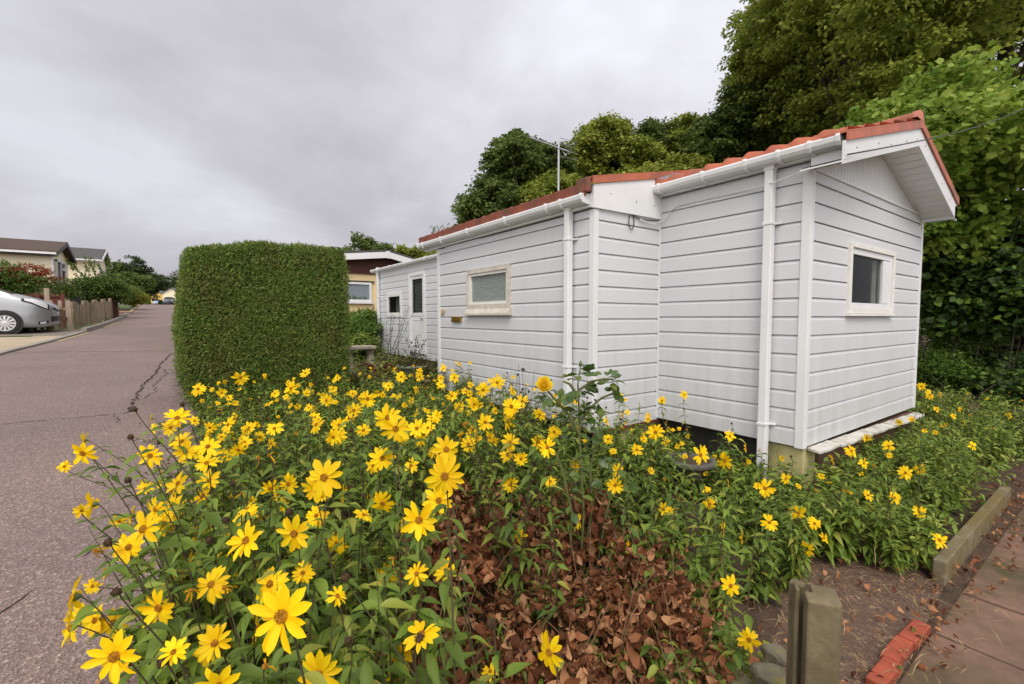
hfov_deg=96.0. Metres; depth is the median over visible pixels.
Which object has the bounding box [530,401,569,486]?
sunflower plant
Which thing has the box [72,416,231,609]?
sunflower plant
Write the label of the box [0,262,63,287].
shrub
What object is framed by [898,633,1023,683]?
paving slab
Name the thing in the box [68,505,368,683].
sunflower plant
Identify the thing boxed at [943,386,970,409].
sunflower plant
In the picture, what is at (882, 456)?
sunflower plant
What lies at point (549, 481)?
sunflower plant
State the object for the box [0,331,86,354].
kerb
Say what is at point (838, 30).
broadleaf tree
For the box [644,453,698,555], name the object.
sunflower plant
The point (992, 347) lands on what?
shrub
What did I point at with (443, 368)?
sunflower plant
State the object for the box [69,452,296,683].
sunflower plant
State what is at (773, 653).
rubble stone
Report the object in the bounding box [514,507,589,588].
withered plant
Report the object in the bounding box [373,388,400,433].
sunflower plant
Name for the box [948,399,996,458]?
sunflower plant
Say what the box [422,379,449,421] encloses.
sunflower plant
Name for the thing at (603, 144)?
broadleaf tree
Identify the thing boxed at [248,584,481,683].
sunflower plant
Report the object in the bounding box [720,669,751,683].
rubble stone
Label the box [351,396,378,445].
sunflower plant
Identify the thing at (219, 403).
sunflower plant
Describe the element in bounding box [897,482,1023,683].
path base
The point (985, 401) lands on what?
sunflower plant
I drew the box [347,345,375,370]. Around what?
garden bench
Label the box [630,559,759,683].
withered plant
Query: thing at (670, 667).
withered plant
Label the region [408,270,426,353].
door
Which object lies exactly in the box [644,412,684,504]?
sunflower plant
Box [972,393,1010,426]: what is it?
sunflower plant
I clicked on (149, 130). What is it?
sky
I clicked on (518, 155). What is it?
broadleaf tree
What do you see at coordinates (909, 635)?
edging brick
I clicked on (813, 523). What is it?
sunflower plant
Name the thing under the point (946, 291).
shrub
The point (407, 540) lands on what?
withered plant
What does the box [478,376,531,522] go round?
sunflower plant
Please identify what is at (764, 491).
sunflower plant
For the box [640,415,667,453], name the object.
sunflower plant
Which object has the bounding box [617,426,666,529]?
sunflower plant
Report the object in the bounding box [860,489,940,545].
sunflower plant
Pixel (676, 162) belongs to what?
broadleaf tree
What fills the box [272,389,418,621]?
sunflower plant
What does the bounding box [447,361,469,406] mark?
sunflower plant
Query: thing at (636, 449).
sunflower plant
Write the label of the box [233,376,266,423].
sunflower plant
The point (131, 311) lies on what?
kerb
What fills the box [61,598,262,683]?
sunflower plant
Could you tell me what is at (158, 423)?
sunflower plant
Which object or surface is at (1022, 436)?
sunflower plant
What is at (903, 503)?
sunflower plant
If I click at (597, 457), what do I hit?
sunflower plant
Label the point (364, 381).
sunflower plant
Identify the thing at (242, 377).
sunflower plant
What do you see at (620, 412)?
sunflower plant
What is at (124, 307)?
ground
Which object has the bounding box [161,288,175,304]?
park home
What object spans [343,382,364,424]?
sunflower plant
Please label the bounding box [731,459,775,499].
sunflower plant
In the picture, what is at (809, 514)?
sunflower plant
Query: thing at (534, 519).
withered plant
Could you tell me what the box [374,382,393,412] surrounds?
sunflower plant
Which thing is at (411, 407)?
sunflower plant
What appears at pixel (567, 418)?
sunflower plant
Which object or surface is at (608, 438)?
sunflower plant
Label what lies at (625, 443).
sunflower plant
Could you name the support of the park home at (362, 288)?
on the ground at (124, 307)
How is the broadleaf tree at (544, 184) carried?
on the shaded soil
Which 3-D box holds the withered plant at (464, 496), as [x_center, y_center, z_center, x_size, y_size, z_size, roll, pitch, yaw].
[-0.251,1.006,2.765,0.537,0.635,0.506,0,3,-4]
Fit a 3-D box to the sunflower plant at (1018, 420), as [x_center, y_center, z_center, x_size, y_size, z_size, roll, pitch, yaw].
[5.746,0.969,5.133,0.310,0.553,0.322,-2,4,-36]
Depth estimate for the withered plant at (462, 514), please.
2.33 m
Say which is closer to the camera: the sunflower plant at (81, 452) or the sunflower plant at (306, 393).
the sunflower plant at (81, 452)
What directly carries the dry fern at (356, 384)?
on the soil bed
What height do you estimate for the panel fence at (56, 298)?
1.250 m
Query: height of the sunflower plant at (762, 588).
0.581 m
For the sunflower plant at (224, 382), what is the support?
on the soil bed
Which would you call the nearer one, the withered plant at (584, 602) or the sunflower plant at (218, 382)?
the withered plant at (584, 602)
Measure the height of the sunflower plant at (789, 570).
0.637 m
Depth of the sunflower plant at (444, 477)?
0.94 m
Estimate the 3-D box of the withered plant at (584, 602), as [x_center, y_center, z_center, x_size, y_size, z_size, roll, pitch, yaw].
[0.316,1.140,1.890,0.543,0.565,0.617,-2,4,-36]
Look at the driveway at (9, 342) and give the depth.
12.60 m
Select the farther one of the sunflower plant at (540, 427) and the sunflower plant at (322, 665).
the sunflower plant at (540, 427)
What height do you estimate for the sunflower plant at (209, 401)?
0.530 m
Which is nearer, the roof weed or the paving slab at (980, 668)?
the paving slab at (980, 668)
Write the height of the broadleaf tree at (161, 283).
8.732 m
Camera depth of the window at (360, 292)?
16.83 m
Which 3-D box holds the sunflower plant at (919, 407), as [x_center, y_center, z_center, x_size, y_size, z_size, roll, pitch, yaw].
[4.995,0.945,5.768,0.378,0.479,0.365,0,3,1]
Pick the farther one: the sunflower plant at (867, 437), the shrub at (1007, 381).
the shrub at (1007, 381)
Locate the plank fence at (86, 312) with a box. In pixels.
[71,298,112,330]
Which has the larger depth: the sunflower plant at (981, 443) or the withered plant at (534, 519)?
the sunflower plant at (981, 443)
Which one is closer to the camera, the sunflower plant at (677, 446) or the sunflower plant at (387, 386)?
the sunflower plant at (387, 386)
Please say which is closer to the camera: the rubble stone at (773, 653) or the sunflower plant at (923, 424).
the rubble stone at (773, 653)
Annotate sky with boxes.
[0,0,1023,303]
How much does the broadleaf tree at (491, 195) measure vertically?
6.986 m
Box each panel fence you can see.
[22,293,65,327]
[108,297,118,317]
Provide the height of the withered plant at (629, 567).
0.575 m
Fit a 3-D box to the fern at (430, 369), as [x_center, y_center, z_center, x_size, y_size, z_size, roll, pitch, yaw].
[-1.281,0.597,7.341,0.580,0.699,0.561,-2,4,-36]
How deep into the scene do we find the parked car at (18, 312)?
14.27 m
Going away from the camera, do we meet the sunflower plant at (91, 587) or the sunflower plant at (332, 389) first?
the sunflower plant at (91, 587)
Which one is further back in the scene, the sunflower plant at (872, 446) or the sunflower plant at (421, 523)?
the sunflower plant at (872, 446)
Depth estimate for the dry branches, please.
7.60 m
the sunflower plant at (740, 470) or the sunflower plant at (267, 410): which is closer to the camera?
the sunflower plant at (740, 470)
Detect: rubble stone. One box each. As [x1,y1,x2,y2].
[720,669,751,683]
[749,662,785,683]
[760,643,786,666]
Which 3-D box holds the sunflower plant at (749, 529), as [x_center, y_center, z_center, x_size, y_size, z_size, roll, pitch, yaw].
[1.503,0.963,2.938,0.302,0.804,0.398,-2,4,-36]
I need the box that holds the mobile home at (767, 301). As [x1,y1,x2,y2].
[370,110,958,490]
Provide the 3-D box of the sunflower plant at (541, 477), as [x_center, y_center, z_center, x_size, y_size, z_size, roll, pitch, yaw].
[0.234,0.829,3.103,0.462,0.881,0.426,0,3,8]
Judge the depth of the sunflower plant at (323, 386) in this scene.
6.05 m
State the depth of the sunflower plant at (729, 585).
1.76 m
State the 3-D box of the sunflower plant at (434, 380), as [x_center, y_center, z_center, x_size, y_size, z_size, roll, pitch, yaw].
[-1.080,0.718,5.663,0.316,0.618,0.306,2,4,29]
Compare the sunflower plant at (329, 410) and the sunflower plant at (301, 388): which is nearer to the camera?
the sunflower plant at (329, 410)
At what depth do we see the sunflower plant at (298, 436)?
3.08 m
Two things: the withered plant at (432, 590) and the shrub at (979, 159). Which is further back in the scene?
the shrub at (979, 159)
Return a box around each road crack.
[0,588,36,612]
[127,353,171,411]
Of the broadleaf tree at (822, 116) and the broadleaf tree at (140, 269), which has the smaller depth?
the broadleaf tree at (822, 116)
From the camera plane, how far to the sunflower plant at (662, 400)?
3.94 m
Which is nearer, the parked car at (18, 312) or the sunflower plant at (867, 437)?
the sunflower plant at (867, 437)
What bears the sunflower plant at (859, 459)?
on the soil bed
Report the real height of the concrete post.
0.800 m
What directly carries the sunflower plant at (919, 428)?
on the soil bed
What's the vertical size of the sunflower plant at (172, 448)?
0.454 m
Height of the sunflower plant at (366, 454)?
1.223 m
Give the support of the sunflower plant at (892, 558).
on the pebbly ground at (867, 650)
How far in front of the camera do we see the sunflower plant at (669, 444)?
4.39 m
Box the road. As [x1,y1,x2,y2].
[0,304,208,683]
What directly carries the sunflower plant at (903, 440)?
on the soil bed
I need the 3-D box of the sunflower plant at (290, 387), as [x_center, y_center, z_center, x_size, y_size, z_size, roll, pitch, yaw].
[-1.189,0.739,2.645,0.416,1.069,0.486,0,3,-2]
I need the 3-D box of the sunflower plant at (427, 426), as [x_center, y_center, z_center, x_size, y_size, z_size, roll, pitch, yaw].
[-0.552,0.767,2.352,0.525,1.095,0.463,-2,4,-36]
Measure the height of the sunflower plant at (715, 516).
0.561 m
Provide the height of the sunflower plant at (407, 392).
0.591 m
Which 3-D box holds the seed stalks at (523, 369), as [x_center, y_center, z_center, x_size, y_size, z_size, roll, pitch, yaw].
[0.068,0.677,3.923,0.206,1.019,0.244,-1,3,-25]
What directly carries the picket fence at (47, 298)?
on the driveway at (41, 333)
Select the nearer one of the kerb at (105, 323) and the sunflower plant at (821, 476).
the sunflower plant at (821, 476)
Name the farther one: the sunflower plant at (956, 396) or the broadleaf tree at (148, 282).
the broadleaf tree at (148, 282)
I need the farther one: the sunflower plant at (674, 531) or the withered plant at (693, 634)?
the sunflower plant at (674, 531)
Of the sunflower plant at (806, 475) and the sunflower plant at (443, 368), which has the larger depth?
the sunflower plant at (443, 368)
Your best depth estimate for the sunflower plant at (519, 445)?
3.55 m
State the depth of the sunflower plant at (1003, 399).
6.27 m
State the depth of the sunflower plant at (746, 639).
1.59 m
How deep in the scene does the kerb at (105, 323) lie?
17.95 m
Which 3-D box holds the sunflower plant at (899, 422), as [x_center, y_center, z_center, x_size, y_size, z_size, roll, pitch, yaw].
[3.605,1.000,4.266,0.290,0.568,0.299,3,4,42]
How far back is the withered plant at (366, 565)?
2.11 m
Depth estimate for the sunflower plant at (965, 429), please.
4.53 m
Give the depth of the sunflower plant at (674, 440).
4.55 m
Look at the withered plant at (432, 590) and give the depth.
1.79 m
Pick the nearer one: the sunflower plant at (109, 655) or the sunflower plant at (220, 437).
the sunflower plant at (109, 655)
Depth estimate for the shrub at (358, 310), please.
14.13 m
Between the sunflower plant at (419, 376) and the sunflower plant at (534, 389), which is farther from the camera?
the sunflower plant at (534, 389)
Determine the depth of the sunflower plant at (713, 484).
3.67 m
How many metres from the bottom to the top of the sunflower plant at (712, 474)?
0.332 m
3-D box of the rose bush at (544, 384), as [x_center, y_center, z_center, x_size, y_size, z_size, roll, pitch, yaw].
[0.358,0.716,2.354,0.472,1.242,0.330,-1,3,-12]
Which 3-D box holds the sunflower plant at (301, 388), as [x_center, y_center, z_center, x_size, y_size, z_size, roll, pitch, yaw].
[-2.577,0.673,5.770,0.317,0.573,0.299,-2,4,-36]
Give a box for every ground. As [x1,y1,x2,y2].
[36,304,1023,492]
[752,559,943,683]
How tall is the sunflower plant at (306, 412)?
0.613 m
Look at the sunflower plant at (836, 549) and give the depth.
2.80 m
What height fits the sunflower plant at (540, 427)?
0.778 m
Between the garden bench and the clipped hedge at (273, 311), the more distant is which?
the garden bench
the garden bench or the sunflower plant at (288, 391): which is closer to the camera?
the sunflower plant at (288, 391)
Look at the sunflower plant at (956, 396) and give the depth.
6.35 m
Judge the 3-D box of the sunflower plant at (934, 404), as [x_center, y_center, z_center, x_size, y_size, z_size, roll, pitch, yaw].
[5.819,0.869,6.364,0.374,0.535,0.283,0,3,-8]
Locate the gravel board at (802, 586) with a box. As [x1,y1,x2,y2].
[786,578,805,683]
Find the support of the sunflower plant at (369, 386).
on the soil bed
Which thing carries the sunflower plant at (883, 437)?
on the soil bed
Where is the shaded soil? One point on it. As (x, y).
(976, 406)
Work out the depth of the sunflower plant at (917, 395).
6.50 m
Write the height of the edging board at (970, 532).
0.165 m
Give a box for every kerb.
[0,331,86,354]
[81,313,127,331]
[127,304,140,314]
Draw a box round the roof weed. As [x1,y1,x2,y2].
[430,223,453,233]
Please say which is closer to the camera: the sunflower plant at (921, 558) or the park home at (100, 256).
the sunflower plant at (921, 558)
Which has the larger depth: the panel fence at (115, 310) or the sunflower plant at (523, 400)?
the panel fence at (115, 310)
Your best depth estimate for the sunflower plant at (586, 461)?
3.16 m
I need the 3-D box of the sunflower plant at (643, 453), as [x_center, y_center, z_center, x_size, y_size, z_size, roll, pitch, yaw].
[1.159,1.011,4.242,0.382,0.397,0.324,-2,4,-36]
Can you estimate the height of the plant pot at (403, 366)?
0.654 m
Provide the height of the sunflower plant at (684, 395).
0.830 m
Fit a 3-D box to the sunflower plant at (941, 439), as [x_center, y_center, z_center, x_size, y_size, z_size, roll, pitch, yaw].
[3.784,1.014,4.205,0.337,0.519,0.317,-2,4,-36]
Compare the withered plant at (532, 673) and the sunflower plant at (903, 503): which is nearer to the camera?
the withered plant at (532, 673)
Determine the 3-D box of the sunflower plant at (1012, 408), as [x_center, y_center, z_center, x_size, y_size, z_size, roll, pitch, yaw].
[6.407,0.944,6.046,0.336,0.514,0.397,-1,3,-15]
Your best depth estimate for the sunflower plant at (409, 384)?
6.63 m
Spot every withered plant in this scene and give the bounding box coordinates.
[315,515,409,597]
[346,577,466,674]
[371,559,501,683]
[385,499,529,639]
[385,503,459,572]
[395,469,500,540]
[426,488,531,596]
[441,583,553,683]
[446,469,515,537]
[468,535,568,655]
[483,596,627,683]
[500,492,565,570]
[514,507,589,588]
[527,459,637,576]
[530,527,667,683]
[540,570,655,683]
[593,511,687,594]
[597,551,731,660]
[618,619,727,683]
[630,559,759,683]
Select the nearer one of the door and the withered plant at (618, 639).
the withered plant at (618, 639)
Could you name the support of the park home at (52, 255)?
on the ground at (124, 307)
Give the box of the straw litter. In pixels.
[633,541,1017,683]
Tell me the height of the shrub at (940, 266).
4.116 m
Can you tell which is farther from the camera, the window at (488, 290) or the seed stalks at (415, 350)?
the seed stalks at (415, 350)
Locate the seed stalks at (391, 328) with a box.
[372,301,412,363]
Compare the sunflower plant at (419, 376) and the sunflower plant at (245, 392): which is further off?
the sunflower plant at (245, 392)
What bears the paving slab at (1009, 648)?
on the path base
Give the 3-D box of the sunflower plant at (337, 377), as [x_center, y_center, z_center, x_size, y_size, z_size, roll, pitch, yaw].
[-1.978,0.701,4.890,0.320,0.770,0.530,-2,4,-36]
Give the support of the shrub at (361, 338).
on the soil bed
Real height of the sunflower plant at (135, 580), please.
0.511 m
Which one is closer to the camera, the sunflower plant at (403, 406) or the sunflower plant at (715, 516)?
the sunflower plant at (715, 516)
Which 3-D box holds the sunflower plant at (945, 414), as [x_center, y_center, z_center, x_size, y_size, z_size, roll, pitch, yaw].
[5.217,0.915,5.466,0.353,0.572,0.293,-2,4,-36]
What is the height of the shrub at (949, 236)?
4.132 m
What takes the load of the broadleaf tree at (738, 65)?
on the shaded soil
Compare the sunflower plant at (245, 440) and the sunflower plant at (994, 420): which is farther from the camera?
the sunflower plant at (994, 420)
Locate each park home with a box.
[0,238,76,316]
[68,247,112,309]
[149,291,163,304]
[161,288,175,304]
[327,250,416,313]
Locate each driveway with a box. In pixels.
[0,329,80,335]
[0,335,63,350]
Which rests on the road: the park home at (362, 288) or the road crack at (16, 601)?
the road crack at (16, 601)
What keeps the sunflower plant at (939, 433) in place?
on the soil bed
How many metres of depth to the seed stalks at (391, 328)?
10.20 m
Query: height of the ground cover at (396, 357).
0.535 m
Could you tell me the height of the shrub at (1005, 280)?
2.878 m
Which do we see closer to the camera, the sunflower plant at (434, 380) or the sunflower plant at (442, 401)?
the sunflower plant at (442, 401)
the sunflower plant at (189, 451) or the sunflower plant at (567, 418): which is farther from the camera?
the sunflower plant at (567, 418)
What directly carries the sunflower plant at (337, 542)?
on the soil bed
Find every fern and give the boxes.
[348,368,384,385]
[349,378,376,391]
[357,359,398,378]
[414,359,443,392]
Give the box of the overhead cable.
[847,108,1023,154]
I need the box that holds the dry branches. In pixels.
[925,375,997,399]
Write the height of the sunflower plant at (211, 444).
1.117 m
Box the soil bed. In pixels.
[198,351,1023,683]
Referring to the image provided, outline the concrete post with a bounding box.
[790,582,841,683]
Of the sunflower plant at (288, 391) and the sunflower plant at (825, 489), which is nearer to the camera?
the sunflower plant at (825, 489)
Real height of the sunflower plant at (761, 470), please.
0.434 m
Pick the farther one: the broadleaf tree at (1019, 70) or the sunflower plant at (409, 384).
the broadleaf tree at (1019, 70)
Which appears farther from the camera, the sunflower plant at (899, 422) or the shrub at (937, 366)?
the shrub at (937, 366)
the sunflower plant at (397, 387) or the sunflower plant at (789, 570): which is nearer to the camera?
the sunflower plant at (789, 570)
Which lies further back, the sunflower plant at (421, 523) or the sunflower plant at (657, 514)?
the sunflower plant at (657, 514)
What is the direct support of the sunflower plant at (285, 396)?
on the soil bed
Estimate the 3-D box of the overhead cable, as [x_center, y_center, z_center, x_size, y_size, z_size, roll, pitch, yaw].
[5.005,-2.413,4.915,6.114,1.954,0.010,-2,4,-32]
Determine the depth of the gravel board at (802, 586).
1.32 m
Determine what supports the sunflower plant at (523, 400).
on the soil bed
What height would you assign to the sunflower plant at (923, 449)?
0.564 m
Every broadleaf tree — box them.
[107,255,155,277]
[111,271,156,292]
[145,273,171,298]
[322,245,358,250]
[345,231,395,251]
[393,243,437,258]
[450,170,531,237]
[471,128,583,225]
[511,168,598,221]
[565,109,667,180]
[591,151,721,182]
[618,116,683,165]
[656,111,740,163]
[677,79,816,163]
[713,1,913,151]
[721,0,1023,137]
[784,74,929,136]
[872,0,1023,91]
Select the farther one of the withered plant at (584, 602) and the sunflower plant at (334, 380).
the sunflower plant at (334, 380)
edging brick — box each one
[865,656,901,683]
[880,635,913,664]
[898,619,930,650]
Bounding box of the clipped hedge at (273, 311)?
[168,238,352,410]
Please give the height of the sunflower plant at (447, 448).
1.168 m
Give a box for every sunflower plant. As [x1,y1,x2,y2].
[55,383,246,517]
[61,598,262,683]
[63,434,258,679]
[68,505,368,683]
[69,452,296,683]
[72,408,272,642]
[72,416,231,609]
[80,408,234,532]
[80,555,380,683]
[83,515,266,598]
[92,440,287,680]
[93,537,219,682]
[103,560,177,599]
[109,433,251,545]
[110,492,363,683]
[123,443,292,669]
[130,406,357,656]
[134,420,217,460]
[148,428,302,586]
[149,414,226,472]
[150,408,239,486]
[161,401,293,519]
[168,496,256,613]
[169,398,341,632]
[176,402,240,580]
[179,380,241,422]
[184,393,235,443]
[187,387,222,431]
[193,459,406,683]
[200,398,252,436]
[201,388,271,474]
[204,372,296,535]
[205,381,246,427]
[214,414,267,496]
[221,399,349,577]
[225,394,266,445]
[229,446,435,679]
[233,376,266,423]
[237,382,258,409]
[238,403,361,549]
[245,407,294,467]
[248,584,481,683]
[252,373,289,412]
[252,383,292,426]
[262,380,300,409]
[262,381,341,531]
[263,381,300,436]
[265,368,337,484]
[271,397,334,504]
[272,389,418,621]
[272,477,462,683]
[276,390,354,518]
[278,380,315,422]
[281,394,319,460]
[283,385,329,436]
[292,374,317,403]
[296,399,345,461]
[297,649,341,683]
[298,382,326,427]
[309,374,340,431]
[316,370,339,408]
[316,377,349,415]
[319,390,398,505]
[320,391,353,450]
[328,386,413,461]
[332,367,353,402]
[332,414,447,668]
[336,390,402,576]
[340,384,461,562]
[341,571,422,683]
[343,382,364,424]
[348,454,531,683]
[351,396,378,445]
[354,372,377,398]
[354,382,392,482]
[358,367,386,398]
[368,369,397,405]
[371,371,428,516]
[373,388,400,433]
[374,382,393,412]
[374,403,496,683]
[375,382,420,422]
[386,372,442,485]
[389,380,414,414]
[390,372,414,407]
[393,364,417,396]
[393,367,423,453]
[393,378,415,395]
[393,381,473,521]
[413,367,463,456]
[414,377,437,419]
[415,375,436,402]
[418,380,484,509]
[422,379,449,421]
[422,435,490,683]
[423,375,465,447]
[425,380,459,423]
[426,364,447,400]
[426,630,563,683]
[440,365,481,437]
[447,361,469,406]
[449,372,502,498]
[453,386,495,488]
[456,361,479,409]
[460,396,545,627]
[464,381,497,598]
[469,380,500,430]
[469,435,527,525]
[470,380,494,415]
[471,394,501,461]
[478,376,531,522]
[486,378,514,440]
[493,378,540,494]
[496,372,526,432]
[506,383,548,443]
[512,391,557,466]
[512,402,581,528]
[515,433,570,637]
[516,394,588,530]
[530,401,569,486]
[547,397,592,473]
[548,425,595,578]
[554,423,624,525]
[557,400,580,458]
[572,491,699,591]
[580,443,643,550]
[582,416,632,516]
[584,412,631,490]
[592,394,629,462]
[606,477,677,673]
[607,403,666,487]
[612,463,684,559]
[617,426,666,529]
[618,428,644,458]
[626,429,653,473]
[637,669,681,683]
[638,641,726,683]
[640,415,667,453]
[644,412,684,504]
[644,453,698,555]
[646,424,753,640]
[649,424,686,449]
[652,396,683,489]
[652,426,683,460]
[657,433,690,465]
[672,451,717,500]
[674,427,714,457]
[678,390,699,453]
[679,522,735,601]
[685,445,775,670]
[688,486,736,569]
[699,465,746,499]
[701,574,782,683]
[702,626,761,683]
[706,446,729,480]
[709,423,745,512]
[711,439,757,485]
[712,430,778,557]
[717,459,772,519]
[730,444,770,479]
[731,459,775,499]
[733,514,787,604]
[737,449,773,487]
[757,505,818,594]
[759,473,808,522]
[765,448,811,500]
[766,489,833,557]
[768,473,811,503]
[772,480,827,570]
[775,454,833,520]
[790,482,849,515]
[801,445,874,565]
[813,487,866,567]
[814,473,862,510]
[815,458,875,525]
[817,452,874,487]
[822,434,884,506]
[836,450,878,472]
[840,457,884,487]
[845,465,912,566]
[851,440,947,575]
[851,444,931,523]
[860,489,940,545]
[861,440,882,461]
[862,437,896,480]
[866,483,917,530]
[871,437,904,458]
[871,464,941,519]
[877,383,925,501]
[878,434,910,456]
[882,419,907,472]
[887,389,968,571]
[890,430,928,455]
[894,427,920,437]
[895,416,930,445]
[896,401,925,428]
[897,430,946,500]
[901,425,950,489]
[904,426,952,481]
[905,391,938,425]
[907,422,933,435]
[914,441,983,522]
[915,385,932,410]
[915,406,940,428]
[916,386,937,409]
[918,421,960,465]
[920,407,961,437]
[922,407,955,438]
[922,412,1011,501]
[923,454,994,513]
[924,387,952,420]
[925,395,962,430]
[927,392,982,481]
[927,433,973,495]
[936,418,989,463]
[938,394,968,431]
[940,384,970,422]
[942,391,971,425]
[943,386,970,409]
[946,414,995,476]
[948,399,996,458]
[957,409,996,452]
[961,390,993,419]
[961,397,1002,431]
[971,413,1013,440]
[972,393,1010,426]
[972,421,1022,472]
[976,415,1023,465]
[977,384,1009,417]
[985,403,1023,443]
[986,393,1017,426]
[1003,417,1023,456]
[1009,407,1023,440]
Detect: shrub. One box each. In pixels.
[0,259,59,294]
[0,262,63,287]
[36,277,82,300]
[55,254,134,303]
[118,281,144,308]
[125,285,151,307]
[344,328,385,360]
[345,307,382,342]
[350,307,376,320]
[833,39,1023,349]
[902,75,1023,366]
[916,338,992,391]
[918,277,1018,357]
[918,327,1023,353]
[919,186,1023,388]
[919,245,1023,369]
[921,192,1023,353]
[931,336,1023,358]
[940,347,1023,394]
[959,363,1023,405]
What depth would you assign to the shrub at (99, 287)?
21.99 m
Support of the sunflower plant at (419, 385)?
on the soil bed
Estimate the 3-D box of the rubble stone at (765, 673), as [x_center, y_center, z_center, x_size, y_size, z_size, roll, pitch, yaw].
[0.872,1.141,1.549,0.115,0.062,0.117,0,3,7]
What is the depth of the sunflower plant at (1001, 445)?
4.44 m
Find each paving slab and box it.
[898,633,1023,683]
[935,594,1023,669]
[963,559,1023,613]
[987,533,1023,569]
[1005,510,1023,536]
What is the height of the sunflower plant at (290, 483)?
1.205 m
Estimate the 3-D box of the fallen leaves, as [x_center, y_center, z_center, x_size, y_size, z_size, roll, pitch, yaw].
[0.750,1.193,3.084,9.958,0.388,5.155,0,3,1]
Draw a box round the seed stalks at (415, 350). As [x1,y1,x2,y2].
[380,335,425,365]
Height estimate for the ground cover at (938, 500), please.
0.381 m
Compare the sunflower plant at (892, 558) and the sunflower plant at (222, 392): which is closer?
the sunflower plant at (892, 558)
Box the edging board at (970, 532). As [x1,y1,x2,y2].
[932,485,1010,585]
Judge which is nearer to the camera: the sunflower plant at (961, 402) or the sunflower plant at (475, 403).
the sunflower plant at (475, 403)
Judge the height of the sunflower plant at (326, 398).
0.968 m
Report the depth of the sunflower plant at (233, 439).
3.08 m
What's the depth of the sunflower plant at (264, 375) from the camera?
5.69 m
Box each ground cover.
[198,381,906,679]
[345,347,437,395]
[767,418,1023,570]
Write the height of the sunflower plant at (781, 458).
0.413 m
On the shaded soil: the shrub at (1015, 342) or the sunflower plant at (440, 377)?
the shrub at (1015, 342)
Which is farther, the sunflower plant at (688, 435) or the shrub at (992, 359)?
the shrub at (992, 359)
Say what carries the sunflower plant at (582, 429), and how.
on the soil bed
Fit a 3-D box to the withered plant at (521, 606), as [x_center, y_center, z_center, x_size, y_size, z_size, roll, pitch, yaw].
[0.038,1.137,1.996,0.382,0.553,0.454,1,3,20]
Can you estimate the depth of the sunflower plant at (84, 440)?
2.30 m
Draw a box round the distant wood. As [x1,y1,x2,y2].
[107,269,179,304]
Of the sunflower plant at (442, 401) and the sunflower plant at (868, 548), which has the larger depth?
the sunflower plant at (442, 401)
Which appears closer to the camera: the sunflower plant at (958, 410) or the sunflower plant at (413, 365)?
the sunflower plant at (958, 410)
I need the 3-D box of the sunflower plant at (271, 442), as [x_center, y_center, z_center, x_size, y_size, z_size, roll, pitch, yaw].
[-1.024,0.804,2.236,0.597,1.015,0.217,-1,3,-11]
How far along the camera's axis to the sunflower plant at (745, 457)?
4.00 m
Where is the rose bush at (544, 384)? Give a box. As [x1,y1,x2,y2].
[535,360,638,600]
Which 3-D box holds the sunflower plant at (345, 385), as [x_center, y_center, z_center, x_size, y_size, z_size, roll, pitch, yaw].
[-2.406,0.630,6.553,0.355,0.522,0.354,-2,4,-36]
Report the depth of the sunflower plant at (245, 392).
5.75 m
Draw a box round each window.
[54,259,66,286]
[347,280,373,303]
[386,291,402,316]
[464,264,511,315]
[844,241,895,315]
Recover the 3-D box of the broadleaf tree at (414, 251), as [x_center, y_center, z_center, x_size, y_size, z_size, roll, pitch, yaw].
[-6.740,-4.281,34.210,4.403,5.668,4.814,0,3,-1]
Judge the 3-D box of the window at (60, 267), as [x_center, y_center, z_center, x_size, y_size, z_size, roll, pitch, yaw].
[-21.788,-3.203,22.265,0.088,1.380,2.000,-2,4,-36]
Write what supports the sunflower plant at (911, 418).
on the soil bed
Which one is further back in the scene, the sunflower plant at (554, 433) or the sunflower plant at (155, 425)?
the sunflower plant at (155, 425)
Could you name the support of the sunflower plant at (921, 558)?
on the soil bed
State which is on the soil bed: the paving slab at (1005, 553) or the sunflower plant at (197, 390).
the sunflower plant at (197, 390)
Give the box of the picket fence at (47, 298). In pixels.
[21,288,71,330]
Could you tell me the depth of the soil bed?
2.99 m
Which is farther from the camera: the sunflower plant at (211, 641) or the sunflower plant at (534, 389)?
the sunflower plant at (534, 389)
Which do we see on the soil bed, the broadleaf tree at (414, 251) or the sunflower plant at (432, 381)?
the sunflower plant at (432, 381)
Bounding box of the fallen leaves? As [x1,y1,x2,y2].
[95,414,1023,683]
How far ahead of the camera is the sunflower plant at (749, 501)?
3.42 m
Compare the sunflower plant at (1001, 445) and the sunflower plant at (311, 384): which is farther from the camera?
the sunflower plant at (311, 384)
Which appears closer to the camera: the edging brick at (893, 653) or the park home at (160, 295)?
the edging brick at (893, 653)
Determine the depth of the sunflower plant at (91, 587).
1.86 m
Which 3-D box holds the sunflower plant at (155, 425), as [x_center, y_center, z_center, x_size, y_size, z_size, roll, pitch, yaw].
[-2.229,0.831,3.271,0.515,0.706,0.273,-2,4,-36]
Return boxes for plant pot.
[392,350,435,384]
[667,452,715,496]
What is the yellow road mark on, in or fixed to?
on the road
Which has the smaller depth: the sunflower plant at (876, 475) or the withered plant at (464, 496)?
the withered plant at (464, 496)
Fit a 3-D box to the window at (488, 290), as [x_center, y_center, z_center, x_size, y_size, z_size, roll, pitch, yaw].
[-0.312,-0.633,5.808,0.095,0.595,1.030,-2,4,-36]
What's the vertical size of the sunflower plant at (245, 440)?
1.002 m
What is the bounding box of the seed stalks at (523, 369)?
[511,363,536,469]
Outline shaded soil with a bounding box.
[861,334,1023,464]
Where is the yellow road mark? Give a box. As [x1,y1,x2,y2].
[58,332,89,340]
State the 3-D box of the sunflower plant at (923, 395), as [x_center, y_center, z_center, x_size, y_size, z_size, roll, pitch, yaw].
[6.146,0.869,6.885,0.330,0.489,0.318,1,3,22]
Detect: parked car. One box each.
[0,288,60,333]
[69,297,100,304]
[163,297,174,304]

